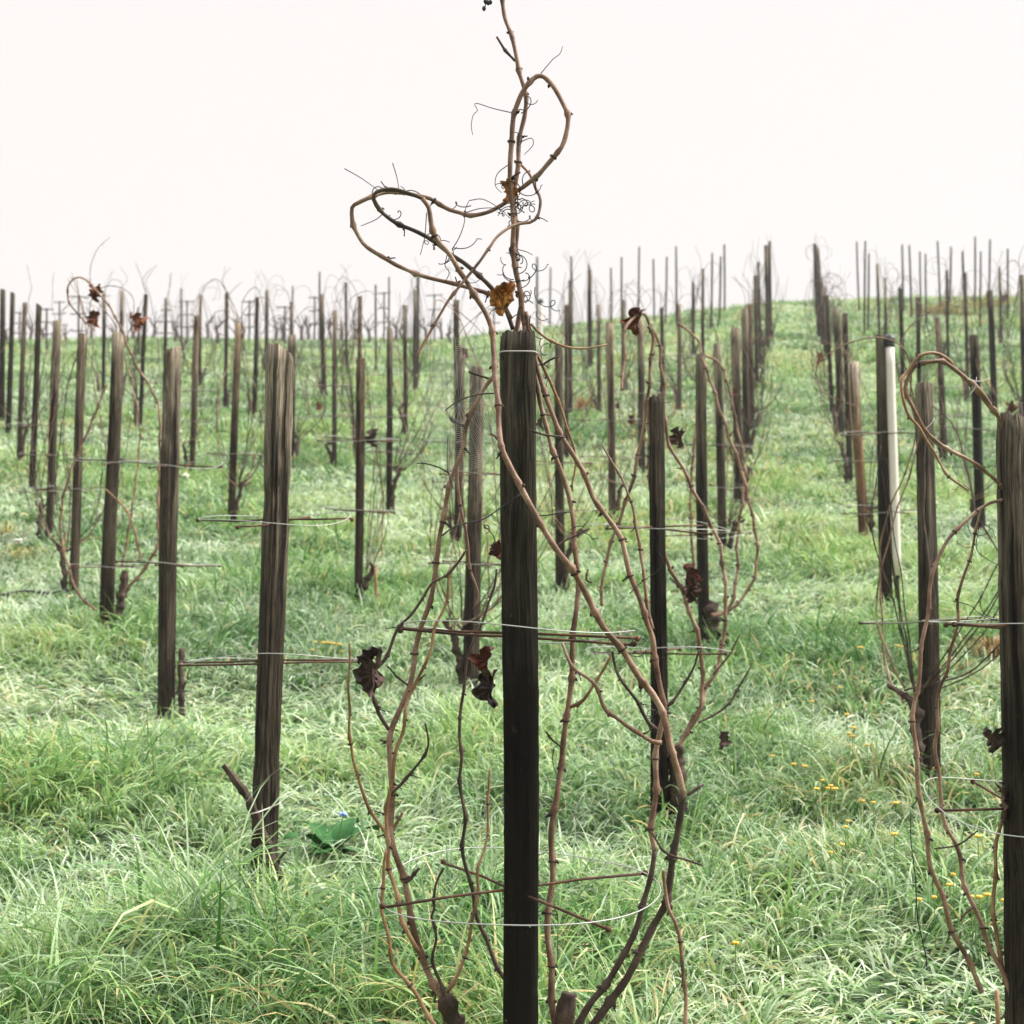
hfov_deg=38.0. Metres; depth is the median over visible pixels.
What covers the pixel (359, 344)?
vineyard post
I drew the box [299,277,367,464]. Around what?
grapevine
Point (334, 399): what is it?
vineyard post
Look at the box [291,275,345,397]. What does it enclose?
grapevine
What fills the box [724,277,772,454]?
grapevine
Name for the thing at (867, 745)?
wildflower
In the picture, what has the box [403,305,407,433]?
vineyard post
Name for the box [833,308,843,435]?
vineyard post
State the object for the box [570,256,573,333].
vine stake
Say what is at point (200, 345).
vineyard post
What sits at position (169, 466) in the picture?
vineyard post
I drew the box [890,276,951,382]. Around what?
grapevine
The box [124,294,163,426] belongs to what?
vineyard post
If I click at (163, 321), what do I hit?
trellis stake
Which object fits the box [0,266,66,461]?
grapevine
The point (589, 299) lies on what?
vineyard post
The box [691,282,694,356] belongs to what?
vineyard post
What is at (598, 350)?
vineyard post
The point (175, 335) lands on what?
grapevine
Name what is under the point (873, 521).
grapevine
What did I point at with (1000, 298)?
vineyard post
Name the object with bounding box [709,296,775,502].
grapevine
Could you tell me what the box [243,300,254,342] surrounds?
trellis stake
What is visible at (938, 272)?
vine stake
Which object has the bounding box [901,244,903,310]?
vine stake
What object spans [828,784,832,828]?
wildflower
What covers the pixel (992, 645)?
dry tuft
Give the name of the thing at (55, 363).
vineyard post
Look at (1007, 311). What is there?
vine stake
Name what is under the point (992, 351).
vineyard post
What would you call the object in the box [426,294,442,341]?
trellis stake
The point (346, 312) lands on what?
vineyard post
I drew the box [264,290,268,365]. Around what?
vineyard post
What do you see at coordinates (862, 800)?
wildflower
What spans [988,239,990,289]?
vine stake
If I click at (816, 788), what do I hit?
wildflower
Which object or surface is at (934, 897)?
wildflower
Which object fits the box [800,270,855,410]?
grapevine
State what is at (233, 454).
vineyard post
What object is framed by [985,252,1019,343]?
grapevine
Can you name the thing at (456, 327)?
vineyard post
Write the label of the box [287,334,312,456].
vineyard post
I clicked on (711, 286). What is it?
vine stake
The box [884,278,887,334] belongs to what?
vineyard post
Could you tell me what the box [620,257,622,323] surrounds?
vine stake
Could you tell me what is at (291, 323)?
vineyard post
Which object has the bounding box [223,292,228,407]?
vineyard post
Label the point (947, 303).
vineyard post
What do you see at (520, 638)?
vineyard post
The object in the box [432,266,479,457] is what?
grapevine
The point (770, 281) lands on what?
vineyard post
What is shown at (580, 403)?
withered plant
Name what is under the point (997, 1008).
wooden stick
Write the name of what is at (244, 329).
grapevine
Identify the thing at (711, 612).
grapevine
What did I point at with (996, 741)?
grapevine
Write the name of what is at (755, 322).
vineyard post
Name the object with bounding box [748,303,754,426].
vineyard post
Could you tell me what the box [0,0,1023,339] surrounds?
sky
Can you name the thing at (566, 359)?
vineyard post
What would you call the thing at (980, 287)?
vine stake
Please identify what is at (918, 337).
vineyard post
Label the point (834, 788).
wildflower
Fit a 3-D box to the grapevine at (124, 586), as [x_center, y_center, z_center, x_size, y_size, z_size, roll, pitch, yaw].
[-2.409,-0.484,9.071,0.621,2.502,0.232,0,-6,0]
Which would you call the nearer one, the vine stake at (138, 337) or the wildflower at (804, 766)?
the wildflower at (804, 766)
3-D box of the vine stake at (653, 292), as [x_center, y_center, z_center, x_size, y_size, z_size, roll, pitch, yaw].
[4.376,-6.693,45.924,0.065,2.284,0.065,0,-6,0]
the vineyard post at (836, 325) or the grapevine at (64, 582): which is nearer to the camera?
the grapevine at (64, 582)
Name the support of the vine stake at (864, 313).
on the ground at (860, 999)
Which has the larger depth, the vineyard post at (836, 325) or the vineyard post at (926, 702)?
the vineyard post at (836, 325)
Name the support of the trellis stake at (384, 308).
on the ground at (860, 999)
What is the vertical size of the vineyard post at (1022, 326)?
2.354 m
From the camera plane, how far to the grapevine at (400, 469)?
14.04 m
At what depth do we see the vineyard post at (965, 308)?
23.09 m
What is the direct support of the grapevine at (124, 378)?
on the ground at (860, 999)
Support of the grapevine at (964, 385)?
on the ground at (860, 999)
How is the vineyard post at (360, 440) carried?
on the ground at (860, 999)
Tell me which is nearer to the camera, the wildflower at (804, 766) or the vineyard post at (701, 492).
the wildflower at (804, 766)
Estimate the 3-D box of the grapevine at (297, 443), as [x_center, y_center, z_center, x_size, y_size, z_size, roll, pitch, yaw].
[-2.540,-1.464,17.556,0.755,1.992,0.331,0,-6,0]
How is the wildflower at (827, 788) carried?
on the ground at (860, 999)
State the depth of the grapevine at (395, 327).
48.04 m
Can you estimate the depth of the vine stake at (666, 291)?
44.63 m
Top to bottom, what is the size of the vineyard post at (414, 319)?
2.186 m
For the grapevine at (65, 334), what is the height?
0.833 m
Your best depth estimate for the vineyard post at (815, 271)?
35.35 m
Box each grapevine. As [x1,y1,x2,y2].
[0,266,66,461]
[5,324,8,342]
[11,274,133,596]
[18,274,99,539]
[26,317,34,339]
[34,322,45,338]
[58,237,161,629]
[61,324,72,341]
[78,272,118,391]
[84,307,92,339]
[103,267,153,397]
[106,264,159,425]
[126,312,133,338]
[147,284,230,470]
[148,310,160,336]
[151,272,191,388]
[170,272,195,349]
[172,315,179,342]
[176,648,186,717]
[178,280,223,385]
[196,279,275,524]
[205,315,214,339]
[210,316,222,344]
[212,266,253,407]
[221,272,268,411]
[222,764,288,893]
[232,317,245,338]
[243,271,283,371]
[262,319,277,340]
[264,285,310,377]
[267,307,327,459]
[274,317,289,341]
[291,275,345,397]
[293,316,307,340]
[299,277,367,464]
[301,315,317,339]
[325,312,332,339]
[326,264,357,366]
[326,300,389,605]
[327,276,358,455]
[328,316,344,340]
[344,0,703,1023]
[344,291,447,514]
[362,315,378,342]
[370,277,419,433]
[385,313,401,341]
[393,270,433,390]
[393,316,402,338]
[395,257,441,357]
[401,312,499,542]
[419,318,427,341]
[422,295,563,687]
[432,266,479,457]
[432,314,442,339]
[446,320,452,343]
[512,299,618,592]
[534,273,601,457]
[542,249,601,399]
[574,251,611,365]
[576,282,646,519]
[577,279,606,411]
[599,307,751,826]
[601,279,651,390]
[608,281,681,469]
[633,285,691,395]
[652,283,698,410]
[669,322,759,646]
[674,246,728,382]
[678,267,718,354]
[679,298,768,551]
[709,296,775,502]
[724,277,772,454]
[728,273,784,426]
[743,252,776,385]
[747,240,778,364]
[749,265,764,347]
[752,235,787,337]
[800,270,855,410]
[801,282,861,434]
[804,273,840,344]
[804,280,869,485]
[805,239,831,318]
[806,236,844,321]
[808,328,877,537]
[815,299,999,784]
[862,246,897,334]
[869,258,898,349]
[873,271,916,382]
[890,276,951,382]
[898,287,968,462]
[899,351,1009,1018]
[924,295,1017,527]
[926,251,963,354]
[939,247,987,401]
[961,270,1019,402]
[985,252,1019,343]
[999,247,1023,416]
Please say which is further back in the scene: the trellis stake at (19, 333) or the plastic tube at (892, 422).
the trellis stake at (19, 333)
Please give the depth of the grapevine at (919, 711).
5.96 m
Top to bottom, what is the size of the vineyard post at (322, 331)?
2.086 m
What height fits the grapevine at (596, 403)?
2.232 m
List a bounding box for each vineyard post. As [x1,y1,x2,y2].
[0,289,4,421]
[5,292,14,436]
[8,303,59,490]
[16,302,26,460]
[18,320,85,538]
[36,333,104,596]
[64,331,156,628]
[101,293,105,389]
[115,346,222,718]
[119,290,123,331]
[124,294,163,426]
[163,298,166,367]
[178,342,359,887]
[180,288,182,345]
[180,315,216,471]
[198,294,201,385]
[207,323,261,522]
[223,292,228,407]
[241,297,265,413]
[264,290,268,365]
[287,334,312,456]
[289,302,292,334]
[307,294,339,396]
[311,310,355,467]
[314,357,404,608]
[337,295,382,407]
[344,282,347,367]
[365,326,417,513]
[377,329,660,1023]
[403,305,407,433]
[413,290,416,389]
[416,277,419,370]
[424,365,500,690]
[427,344,491,544]
[434,300,468,432]
[536,344,597,593]
[544,304,588,458]
[568,280,572,412]
[580,322,641,522]
[586,395,731,835]
[587,269,591,366]
[597,304,601,411]
[616,318,666,472]
[621,300,624,391]
[660,307,663,395]
[662,304,695,409]
[665,353,751,652]
[686,343,753,557]
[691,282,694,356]
[701,268,704,352]
[731,326,742,502]
[741,308,749,454]
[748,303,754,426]
[753,275,758,383]
[757,262,761,367]
[764,245,769,350]
[768,241,771,337]
[813,243,819,336]
[816,247,822,341]
[820,281,826,357]
[825,295,833,414]
[831,361,876,537]
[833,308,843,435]
[839,334,916,608]
[842,313,852,485]
[858,381,997,783]
[876,263,880,334]
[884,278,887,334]
[898,287,904,382]
[915,297,921,381]
[922,410,1023,1023]
[934,317,966,460]
[944,335,996,532]
[945,270,949,358]
[963,273,968,401]
[987,290,997,408]
[998,267,1002,344]
[1019,275,1023,416]
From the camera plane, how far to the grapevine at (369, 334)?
45.77 m
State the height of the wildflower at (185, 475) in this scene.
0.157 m
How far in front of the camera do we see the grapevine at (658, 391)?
23.75 m
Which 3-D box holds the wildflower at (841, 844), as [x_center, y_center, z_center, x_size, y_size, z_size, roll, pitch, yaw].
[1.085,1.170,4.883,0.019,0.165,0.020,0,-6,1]
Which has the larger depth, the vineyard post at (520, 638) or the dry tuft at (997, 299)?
the dry tuft at (997, 299)
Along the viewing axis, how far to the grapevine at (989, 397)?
21.00 m
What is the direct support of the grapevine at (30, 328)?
on the ground at (860, 999)
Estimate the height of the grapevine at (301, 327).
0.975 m
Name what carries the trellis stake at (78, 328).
on the ground at (860, 999)
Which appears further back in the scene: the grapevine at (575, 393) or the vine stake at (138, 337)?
the vine stake at (138, 337)
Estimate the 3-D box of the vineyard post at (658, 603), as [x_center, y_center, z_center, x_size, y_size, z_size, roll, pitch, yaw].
[0.548,0.497,5.565,0.545,1.895,0.543,0,-6,0]
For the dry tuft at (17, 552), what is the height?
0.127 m
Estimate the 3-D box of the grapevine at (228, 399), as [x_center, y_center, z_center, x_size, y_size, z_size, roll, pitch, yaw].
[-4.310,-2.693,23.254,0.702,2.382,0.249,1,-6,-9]
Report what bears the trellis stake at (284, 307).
on the ground at (860, 999)
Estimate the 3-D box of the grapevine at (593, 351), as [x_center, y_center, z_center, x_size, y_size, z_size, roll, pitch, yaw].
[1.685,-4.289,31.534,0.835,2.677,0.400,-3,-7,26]
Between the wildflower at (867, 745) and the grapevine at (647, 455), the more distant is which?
the grapevine at (647, 455)
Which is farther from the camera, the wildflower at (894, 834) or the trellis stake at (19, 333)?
the trellis stake at (19, 333)
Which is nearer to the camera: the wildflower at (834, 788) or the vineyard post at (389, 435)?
the wildflower at (834, 788)
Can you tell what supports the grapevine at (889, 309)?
on the ground at (860, 999)
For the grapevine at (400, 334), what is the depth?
50.28 m
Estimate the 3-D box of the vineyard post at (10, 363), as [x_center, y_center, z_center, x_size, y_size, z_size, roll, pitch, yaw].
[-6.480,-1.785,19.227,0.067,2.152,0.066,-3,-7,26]
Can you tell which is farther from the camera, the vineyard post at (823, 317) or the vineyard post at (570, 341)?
the vineyard post at (823, 317)
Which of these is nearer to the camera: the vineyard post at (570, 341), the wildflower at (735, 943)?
the wildflower at (735, 943)
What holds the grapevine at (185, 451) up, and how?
on the ground at (860, 999)
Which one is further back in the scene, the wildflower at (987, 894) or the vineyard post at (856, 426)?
the vineyard post at (856, 426)
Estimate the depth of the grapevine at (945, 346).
29.27 m
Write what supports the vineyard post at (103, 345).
on the ground at (860, 999)
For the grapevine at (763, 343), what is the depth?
28.80 m
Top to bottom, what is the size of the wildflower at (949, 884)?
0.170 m
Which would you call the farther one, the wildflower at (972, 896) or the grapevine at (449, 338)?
the grapevine at (449, 338)
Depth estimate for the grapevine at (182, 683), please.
7.24 m
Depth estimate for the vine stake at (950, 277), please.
44.36 m
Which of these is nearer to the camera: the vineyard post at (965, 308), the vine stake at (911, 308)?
the vineyard post at (965, 308)
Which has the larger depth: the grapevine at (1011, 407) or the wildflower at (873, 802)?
the grapevine at (1011, 407)
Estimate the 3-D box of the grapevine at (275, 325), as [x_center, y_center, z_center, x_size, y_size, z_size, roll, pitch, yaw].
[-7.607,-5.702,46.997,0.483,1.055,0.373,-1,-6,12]
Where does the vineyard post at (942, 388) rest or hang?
on the ground at (860, 999)
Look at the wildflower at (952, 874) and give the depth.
4.52 m
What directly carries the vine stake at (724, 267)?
on the ground at (860, 999)
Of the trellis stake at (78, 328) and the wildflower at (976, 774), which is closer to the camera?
the wildflower at (976, 774)
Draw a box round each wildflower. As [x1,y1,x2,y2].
[12,539,22,549]
[181,473,189,486]
[732,941,738,1013]
[801,765,806,785]
[814,787,818,835]
[820,779,823,813]
[825,787,829,833]
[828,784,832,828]
[828,851,832,902]
[831,787,838,833]
[839,843,844,879]
[849,735,855,772]
[857,646,862,668]
[861,799,864,831]
[865,744,869,790]
[871,801,875,828]
[891,832,897,872]
[893,802,898,828]
[917,898,921,955]
[931,895,936,956]
[933,768,938,822]
[946,883,952,915]
[950,873,955,926]
[971,895,974,952]
[971,909,976,964]
[974,773,978,807]
[974,834,981,871]
[976,895,982,967]
[983,893,990,960]
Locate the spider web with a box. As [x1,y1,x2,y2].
[422,336,500,471]
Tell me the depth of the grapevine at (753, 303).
31.84 m
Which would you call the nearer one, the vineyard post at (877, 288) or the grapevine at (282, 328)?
the vineyard post at (877, 288)
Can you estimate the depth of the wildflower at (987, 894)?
4.40 m
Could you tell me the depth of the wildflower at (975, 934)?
4.36 m
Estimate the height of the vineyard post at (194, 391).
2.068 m
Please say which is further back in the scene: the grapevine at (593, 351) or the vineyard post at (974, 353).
the grapevine at (593, 351)
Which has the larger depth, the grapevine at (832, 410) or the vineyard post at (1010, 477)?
the grapevine at (832, 410)
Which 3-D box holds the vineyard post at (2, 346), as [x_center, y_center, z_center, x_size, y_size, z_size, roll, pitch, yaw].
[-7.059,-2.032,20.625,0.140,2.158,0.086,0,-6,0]
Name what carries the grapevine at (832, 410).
on the ground at (860, 999)
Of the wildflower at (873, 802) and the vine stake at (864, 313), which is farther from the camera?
the vine stake at (864, 313)
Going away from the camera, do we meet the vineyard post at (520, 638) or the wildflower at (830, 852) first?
the vineyard post at (520, 638)
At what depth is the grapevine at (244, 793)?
4.77 m
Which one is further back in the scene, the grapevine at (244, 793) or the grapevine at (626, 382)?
the grapevine at (626, 382)
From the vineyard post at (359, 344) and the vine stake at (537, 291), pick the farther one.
the vine stake at (537, 291)
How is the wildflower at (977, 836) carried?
on the ground at (860, 999)
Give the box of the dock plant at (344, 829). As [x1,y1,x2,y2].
[284,811,381,865]
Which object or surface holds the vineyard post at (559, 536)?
on the ground at (860, 999)
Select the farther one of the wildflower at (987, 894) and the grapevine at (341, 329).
the grapevine at (341, 329)
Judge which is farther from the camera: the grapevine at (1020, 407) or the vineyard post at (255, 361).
the vineyard post at (255, 361)
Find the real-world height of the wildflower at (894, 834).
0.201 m
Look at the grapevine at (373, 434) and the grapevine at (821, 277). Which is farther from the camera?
the grapevine at (821, 277)
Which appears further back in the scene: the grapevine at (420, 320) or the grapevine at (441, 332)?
the grapevine at (441, 332)
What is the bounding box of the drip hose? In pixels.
[0,587,70,595]
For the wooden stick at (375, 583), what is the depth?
9.56 m
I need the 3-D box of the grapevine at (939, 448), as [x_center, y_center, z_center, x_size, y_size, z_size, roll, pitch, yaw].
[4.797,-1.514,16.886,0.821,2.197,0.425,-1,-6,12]
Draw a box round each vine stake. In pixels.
[137,307,139,354]
[319,272,320,339]
[375,285,376,369]
[388,277,389,326]
[536,256,537,328]
[549,267,550,324]
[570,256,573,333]
[610,268,611,322]
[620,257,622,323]
[638,247,639,306]
[652,259,654,321]
[665,256,667,323]
[675,246,676,323]
[710,253,712,326]
[719,256,721,319]
[723,244,725,311]
[856,241,859,310]
[863,241,865,334]
[867,253,869,330]
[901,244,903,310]
[908,245,912,317]
[919,251,921,315]
[925,254,926,324]
[937,241,940,306]
[949,246,951,303]
[961,251,963,310]
[974,236,975,312]
[979,251,981,326]
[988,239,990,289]
[1006,248,1008,320]
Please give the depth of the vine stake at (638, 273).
45.40 m
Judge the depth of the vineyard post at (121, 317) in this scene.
23.90 m
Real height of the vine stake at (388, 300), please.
2.447 m
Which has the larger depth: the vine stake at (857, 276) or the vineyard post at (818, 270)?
the vine stake at (857, 276)
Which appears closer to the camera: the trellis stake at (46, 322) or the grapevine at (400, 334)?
the trellis stake at (46, 322)
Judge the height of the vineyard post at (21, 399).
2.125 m
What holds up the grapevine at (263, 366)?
on the ground at (860, 999)
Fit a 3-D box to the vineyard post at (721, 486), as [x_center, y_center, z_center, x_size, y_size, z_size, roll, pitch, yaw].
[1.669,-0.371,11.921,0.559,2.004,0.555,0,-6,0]
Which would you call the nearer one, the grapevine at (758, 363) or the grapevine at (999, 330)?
the grapevine at (758, 363)
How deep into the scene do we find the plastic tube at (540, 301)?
34.61 m
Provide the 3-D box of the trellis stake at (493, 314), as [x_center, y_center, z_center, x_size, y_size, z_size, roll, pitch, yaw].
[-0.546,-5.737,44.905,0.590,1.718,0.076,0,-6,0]
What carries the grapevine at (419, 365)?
on the ground at (860, 999)
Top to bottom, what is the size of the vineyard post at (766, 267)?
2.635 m
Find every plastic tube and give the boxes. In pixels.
[538,298,543,356]
[884,334,901,602]
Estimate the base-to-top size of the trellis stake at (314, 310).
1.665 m
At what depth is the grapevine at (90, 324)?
49.17 m
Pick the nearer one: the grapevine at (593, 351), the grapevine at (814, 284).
the grapevine at (593, 351)
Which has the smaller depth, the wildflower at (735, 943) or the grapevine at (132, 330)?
the wildflower at (735, 943)
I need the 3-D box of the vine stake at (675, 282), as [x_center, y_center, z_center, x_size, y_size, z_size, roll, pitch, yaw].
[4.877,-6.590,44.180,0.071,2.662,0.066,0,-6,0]
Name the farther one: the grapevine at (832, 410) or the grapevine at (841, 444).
the grapevine at (832, 410)
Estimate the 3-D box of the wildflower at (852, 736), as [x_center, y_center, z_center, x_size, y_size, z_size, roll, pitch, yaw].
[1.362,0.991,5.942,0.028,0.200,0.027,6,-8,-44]
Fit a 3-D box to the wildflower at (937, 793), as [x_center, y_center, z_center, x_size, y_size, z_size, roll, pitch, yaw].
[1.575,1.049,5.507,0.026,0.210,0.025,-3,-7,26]
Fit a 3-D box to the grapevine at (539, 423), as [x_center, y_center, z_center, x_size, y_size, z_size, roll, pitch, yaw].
[0.360,-0.427,10.488,0.753,2.211,0.449,2,-6,-14]
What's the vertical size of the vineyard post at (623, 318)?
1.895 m
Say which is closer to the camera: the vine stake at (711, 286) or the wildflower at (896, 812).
the wildflower at (896, 812)
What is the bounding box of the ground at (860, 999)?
[0,301,1017,1023]
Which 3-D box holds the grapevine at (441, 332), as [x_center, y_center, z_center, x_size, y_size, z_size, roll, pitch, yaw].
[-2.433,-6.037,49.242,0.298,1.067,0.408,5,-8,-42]
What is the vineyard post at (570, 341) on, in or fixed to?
on the ground at (860, 999)
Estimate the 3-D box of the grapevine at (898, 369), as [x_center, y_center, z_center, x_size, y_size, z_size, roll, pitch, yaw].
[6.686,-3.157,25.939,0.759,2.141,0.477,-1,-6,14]
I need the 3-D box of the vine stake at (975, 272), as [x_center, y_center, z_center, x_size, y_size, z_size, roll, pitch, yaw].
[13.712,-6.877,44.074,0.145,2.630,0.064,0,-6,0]
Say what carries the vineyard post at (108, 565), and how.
on the ground at (860, 999)
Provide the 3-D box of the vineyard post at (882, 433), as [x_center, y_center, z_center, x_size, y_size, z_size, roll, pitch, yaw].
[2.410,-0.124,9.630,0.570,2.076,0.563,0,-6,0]
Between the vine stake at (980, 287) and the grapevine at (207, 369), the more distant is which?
the vine stake at (980, 287)
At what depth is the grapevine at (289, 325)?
26.61 m
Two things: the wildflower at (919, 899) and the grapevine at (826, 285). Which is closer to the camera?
the wildflower at (919, 899)
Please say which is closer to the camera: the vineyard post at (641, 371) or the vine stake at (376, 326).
the vineyard post at (641, 371)
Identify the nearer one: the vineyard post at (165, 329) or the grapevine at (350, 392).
the grapevine at (350, 392)
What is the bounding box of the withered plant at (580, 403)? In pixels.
[545,391,615,411]
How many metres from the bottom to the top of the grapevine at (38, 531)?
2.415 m
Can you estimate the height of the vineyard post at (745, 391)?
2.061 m
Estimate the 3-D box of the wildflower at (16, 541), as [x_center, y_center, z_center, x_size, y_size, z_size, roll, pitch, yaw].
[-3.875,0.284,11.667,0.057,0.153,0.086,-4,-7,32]
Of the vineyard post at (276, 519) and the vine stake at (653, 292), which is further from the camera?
the vine stake at (653, 292)
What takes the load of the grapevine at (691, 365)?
on the ground at (860, 999)
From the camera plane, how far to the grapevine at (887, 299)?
31.34 m
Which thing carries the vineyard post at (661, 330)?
on the ground at (860, 999)
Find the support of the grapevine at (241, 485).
on the ground at (860, 999)
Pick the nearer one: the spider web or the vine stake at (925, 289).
the spider web
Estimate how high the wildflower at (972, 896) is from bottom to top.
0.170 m
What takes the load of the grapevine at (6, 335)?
on the ground at (860, 999)
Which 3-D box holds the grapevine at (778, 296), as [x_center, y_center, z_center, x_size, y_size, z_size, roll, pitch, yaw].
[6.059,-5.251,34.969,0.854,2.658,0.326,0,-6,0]
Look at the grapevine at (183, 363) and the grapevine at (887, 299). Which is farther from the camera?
the grapevine at (887, 299)
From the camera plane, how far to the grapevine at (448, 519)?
12.32 m
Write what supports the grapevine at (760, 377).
on the ground at (860, 999)
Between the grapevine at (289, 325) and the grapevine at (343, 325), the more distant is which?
the grapevine at (343, 325)
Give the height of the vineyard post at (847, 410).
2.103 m
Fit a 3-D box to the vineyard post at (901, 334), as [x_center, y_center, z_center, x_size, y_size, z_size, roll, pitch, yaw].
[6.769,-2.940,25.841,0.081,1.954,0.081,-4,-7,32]
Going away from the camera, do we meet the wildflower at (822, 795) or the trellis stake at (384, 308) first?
the wildflower at (822, 795)
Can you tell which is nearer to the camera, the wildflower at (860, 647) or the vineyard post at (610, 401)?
the wildflower at (860, 647)
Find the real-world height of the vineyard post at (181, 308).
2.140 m
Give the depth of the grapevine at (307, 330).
48.03 m
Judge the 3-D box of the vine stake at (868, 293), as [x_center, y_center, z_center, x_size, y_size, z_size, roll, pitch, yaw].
[8.746,-5.234,36.516,0.118,2.277,0.049,0,-6,0]
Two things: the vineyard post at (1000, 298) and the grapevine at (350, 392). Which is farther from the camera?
the vineyard post at (1000, 298)
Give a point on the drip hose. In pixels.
(28, 591)
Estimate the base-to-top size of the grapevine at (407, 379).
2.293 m
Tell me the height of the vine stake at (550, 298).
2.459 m
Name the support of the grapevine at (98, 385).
on the ground at (860, 999)
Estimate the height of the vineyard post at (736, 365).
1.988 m
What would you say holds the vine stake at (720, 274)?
on the ground at (860, 999)
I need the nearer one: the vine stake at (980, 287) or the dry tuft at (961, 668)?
the dry tuft at (961, 668)
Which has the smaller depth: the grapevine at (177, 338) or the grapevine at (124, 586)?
the grapevine at (124, 586)
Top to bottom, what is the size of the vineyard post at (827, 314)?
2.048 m
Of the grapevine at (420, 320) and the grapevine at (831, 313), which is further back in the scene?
the grapevine at (420, 320)
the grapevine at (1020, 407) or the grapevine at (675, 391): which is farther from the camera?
the grapevine at (675, 391)
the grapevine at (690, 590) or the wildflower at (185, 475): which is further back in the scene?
the wildflower at (185, 475)
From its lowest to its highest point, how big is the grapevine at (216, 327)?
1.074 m
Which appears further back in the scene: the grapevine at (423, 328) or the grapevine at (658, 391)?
the grapevine at (423, 328)
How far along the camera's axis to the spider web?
3.52 m
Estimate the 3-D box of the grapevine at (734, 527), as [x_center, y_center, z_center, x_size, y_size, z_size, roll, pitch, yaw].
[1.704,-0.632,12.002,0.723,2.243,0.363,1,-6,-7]
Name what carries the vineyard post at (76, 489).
on the ground at (860, 999)
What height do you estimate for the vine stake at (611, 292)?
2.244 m
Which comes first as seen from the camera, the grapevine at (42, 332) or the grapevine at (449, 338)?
the grapevine at (449, 338)
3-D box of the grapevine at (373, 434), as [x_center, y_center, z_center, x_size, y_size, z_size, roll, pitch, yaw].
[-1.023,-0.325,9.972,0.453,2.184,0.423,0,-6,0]
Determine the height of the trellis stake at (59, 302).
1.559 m
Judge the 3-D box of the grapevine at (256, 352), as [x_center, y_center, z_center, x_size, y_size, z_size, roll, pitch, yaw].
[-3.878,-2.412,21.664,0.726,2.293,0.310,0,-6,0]
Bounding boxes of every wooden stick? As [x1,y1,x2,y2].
[374,567,377,599]
[995,990,1000,1023]
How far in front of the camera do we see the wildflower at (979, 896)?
4.35 m
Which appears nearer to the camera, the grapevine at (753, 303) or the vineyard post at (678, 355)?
the vineyard post at (678, 355)
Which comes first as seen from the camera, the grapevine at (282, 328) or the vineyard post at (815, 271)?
the vineyard post at (815, 271)
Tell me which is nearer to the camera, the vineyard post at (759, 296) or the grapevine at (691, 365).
the grapevine at (691, 365)
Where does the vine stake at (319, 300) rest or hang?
on the ground at (860, 999)
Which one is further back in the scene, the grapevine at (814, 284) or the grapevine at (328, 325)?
the grapevine at (328, 325)
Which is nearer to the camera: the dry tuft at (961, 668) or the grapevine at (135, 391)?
the dry tuft at (961, 668)
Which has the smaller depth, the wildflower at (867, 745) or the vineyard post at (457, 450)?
the wildflower at (867, 745)
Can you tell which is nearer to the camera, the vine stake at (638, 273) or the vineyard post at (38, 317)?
the vineyard post at (38, 317)
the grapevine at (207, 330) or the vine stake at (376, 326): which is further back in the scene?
the grapevine at (207, 330)
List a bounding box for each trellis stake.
[14,312,27,344]
[41,308,53,349]
[51,301,65,325]
[69,296,88,344]
[157,309,175,333]
[178,300,194,343]
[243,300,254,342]
[275,306,293,343]
[308,296,318,339]
[377,292,390,343]
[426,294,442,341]
[484,295,499,324]
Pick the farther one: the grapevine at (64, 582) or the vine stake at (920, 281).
the vine stake at (920, 281)
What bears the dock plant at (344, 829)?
on the ground at (860, 999)
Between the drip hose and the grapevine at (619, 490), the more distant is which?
the grapevine at (619, 490)
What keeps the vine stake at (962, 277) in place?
on the ground at (860, 999)
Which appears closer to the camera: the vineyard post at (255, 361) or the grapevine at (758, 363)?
the grapevine at (758, 363)
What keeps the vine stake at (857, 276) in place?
on the ground at (860, 999)
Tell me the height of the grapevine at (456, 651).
2.216 m
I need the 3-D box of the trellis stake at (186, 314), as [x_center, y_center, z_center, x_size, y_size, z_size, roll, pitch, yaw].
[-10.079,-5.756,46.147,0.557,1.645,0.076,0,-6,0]
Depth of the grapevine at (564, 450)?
18.08 m
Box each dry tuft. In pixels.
[0,520,43,537]
[0,543,48,559]
[887,286,1018,308]
[898,301,981,315]
[940,633,999,664]
[940,657,988,673]
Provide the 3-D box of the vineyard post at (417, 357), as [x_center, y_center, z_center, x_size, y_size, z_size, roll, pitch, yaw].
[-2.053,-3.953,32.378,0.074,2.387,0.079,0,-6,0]
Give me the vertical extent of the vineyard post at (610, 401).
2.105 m
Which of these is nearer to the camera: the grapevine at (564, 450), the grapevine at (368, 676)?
the grapevine at (368, 676)
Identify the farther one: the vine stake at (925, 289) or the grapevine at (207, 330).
the grapevine at (207, 330)
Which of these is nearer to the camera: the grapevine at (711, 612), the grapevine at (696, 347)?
the grapevine at (711, 612)
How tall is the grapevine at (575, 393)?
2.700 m
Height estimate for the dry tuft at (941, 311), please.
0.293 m
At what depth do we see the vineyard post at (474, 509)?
7.84 m
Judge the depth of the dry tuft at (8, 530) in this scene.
12.49 m
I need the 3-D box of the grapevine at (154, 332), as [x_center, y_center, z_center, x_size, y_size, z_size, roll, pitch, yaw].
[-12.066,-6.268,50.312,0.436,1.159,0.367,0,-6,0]

